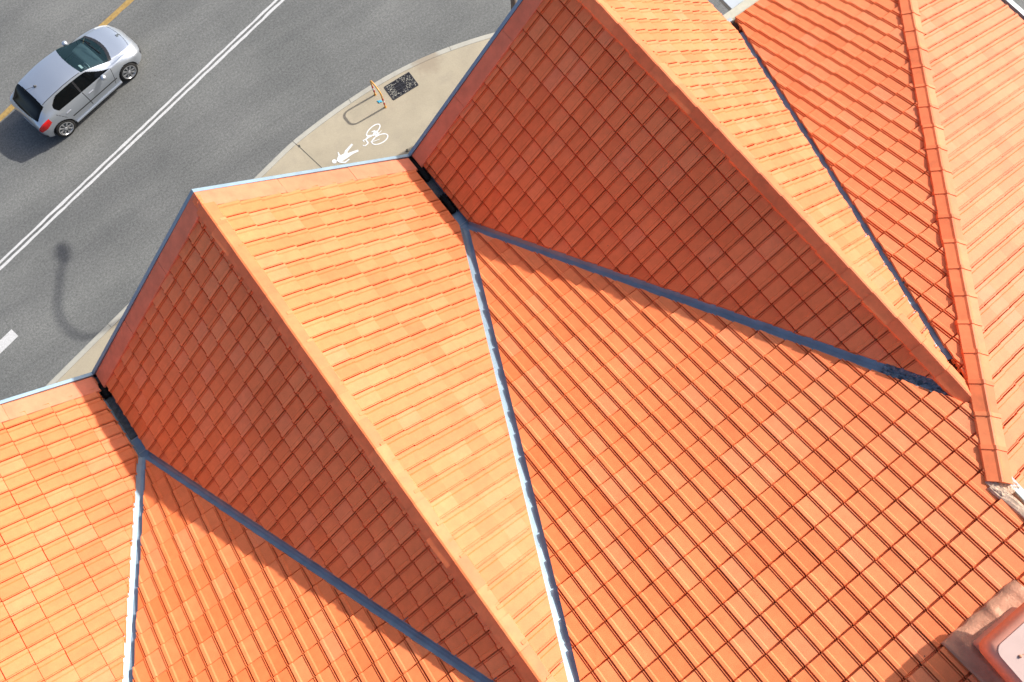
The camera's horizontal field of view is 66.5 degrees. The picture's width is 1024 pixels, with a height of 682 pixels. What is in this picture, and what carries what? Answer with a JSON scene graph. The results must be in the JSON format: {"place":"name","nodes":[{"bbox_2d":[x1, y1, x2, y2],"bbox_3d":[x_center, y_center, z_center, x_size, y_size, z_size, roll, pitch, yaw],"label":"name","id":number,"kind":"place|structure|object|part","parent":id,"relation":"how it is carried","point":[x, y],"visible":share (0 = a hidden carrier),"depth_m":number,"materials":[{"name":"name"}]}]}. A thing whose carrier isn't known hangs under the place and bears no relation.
{"place":"outdoors","nodes":[
{"label":"outdoors","id":0,"kind":"place"},
{"bbox_2d":[56,38,490,382],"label":"pavement","id":1,"kind":"structure","parent":0,"point":[404,120],"depth_m":23.15,"materials":[{"name":"concrete"}]},
{"bbox_2d":[332,144,357,162],"bbox_3d":[-4.909,-5.449,22.914,0.826,0.002,0.430,-37,77,-7],"label":"pedestrian marking","id":2,"kind":"object","parent":1,"relation":"on","point":[342,157],"visible":1,"depth_m":22.91,"materials":[{"name":"white paint"}]},
{"bbox_2d":[363,124,387,145],"bbox_3d":[-4.094,-6.011,23.032,0.806,0.004,0.654,-37,77,-7],"label":"bicycle marking","id":3,"kind":"object","parent":1,"relation":"on","point":[374,133],"visible":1,"depth_m":23.04,"materials":[{"name":"white paint"}]},
{"bbox_2d":[370,80,386,107],"bbox_3d":[-3.952,-7.290,22.950,0.082,0.825,0.620,-37,77,-7],"label":"hoop barrier","id":4,"kind":"object","parent":1,"relation":"on","point":[376,87],"visible":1,"depth_m":22.83,"materials":[{"name":"yellow metal"}]},
{"bbox_2d":[384,72,417,99],"bbox_3d":[-3.324,-7.657,23.444,0.900,0.018,0.560,-34,76,-7],"label":"drain grate","id":5,"kind":"object","parent":1,"relation":"on","point":[401,85],"visible":1,"depth_m":23.44,"materials":[{"name":"metal"}]},
{"bbox_2d":[0,0,1023,399],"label":"road","id":6,"kind":"structure","parent":0,"point":[264,94],"depth_m":23.58,"materials":[{"name":"grey asphalt"}]},
{"bbox_2d":[0,329,17,352],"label":"road marking","id":7,"kind":"object","parent":6,"relation":"on","point":[9,338],"visible":1,"depth_m":21.96,"materials":[{"name":"white paint"}]},
{"bbox_2d":[0,0,133,120],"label":"edge line","id":8,"kind":"object","parent":6,"relation":"on","point":[107,21],"visible":0.35,"depth_m":24.64,"materials":[{"name":"yellow paint"}]},
{"bbox_2d":[10,25,141,136],"bbox_3d":[-13.030,-7.946,23.299,1.977,1.465,3.881,40,80,12],"label":"parked car","id":9,"kind":"object","parent":6,"relation":"on","point":[78,79],"visible":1,"depth_m":23.06,"materials":[{"name":"silver metal"}]},
{"bbox_3d":[-14.103,-6.936,22.678,1.209,0.364,0.501,40,80,12],"label":"rear window","id":10,"kind":"part","parent":9,"relation":"part of","materials":[{"name":"black glass"}]},
{"bbox_3d":[-13.024,-7.084,22.710,0.196,0.339,0.888,40,80,12],"label":"side window","id":11,"kind":"part","parent":9,"relation":"part of","materials":[{"name":"black glass"}]},
{"bbox_3d":[-12.369,-7.793,22.906,0.197,0.378,1.081,40,80,12],"label":"side window","id":12,"kind":"part","parent":9,"relation":"part of","materials":[{"name":"black glass"}]},
{"bbox_2d":[0,0,277,262],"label":"line","id":13,"kind":"object","parent":6,"relation":"on","point":[132,136],"visible":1,"depth_m":23.51,"materials":[{"name":"white paint"}]},
{"bbox_2d":[0,0,283,269],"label":"line","id":14,"kind":"object","parent":6,"relation":"on","point":[133,141],"visible":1,"depth_m":23.48,"materials":[{"name":"white paint"}]},
{"bbox_2d":[46,33,493,385],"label":"kerb","id":15,"kind":"structure","parent":6,"relation":"on","point":[118,316],"depth_m":23.21,"materials":[{"name":"concrete"}]},
{"bbox_2d":[0,0,1023,681],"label":"building","id":16,"kind":"structure","parent":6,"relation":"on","point":[674,340],"depth_m":10.48,"materials":[{"name":"tile"}]},
{"bbox_2d":[98,382,111,399],"bbox_3d":[-6.491,0.783,12.428,0.228,0.144,0.335,-37,77,-7],"label":"leaf clump","id":17,"kind":"object","parent":16,"relation":"on","point":[105,393],"visible":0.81,"depth_m":12.38,"materials":[{"name":"black plant"}]},
{"bbox_2d":[410,158,432,181],"bbox_3d":[-1.562,-2.901,13.225,0.223,0.152,0.552,-37,77,-7],"label":"leaf clump","id":18,"kind":"object","parent":16,"relation":"on","point":[423,173],"visible":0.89,"depth_m":13.17,"materials":[{"name":"black plant"}]},
{"bbox_2d":[438,193,457,214],"bbox_3d":[-1.069,-2.276,13.036,0.213,0.142,0.434,-37,77,-7],"label":"leaf clump","id":19,"kind":"object","parent":16,"relation":"on","point":[447,203],"visible":0.91,"depth_m":13.00,"materials":[{"name":"black plant"}]},
{"bbox_2d":[510,0,516,8],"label":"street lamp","id":20,"kind":"object","parent":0,"point":[513,2],"depth_m":19.63,"materials":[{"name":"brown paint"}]}
]}

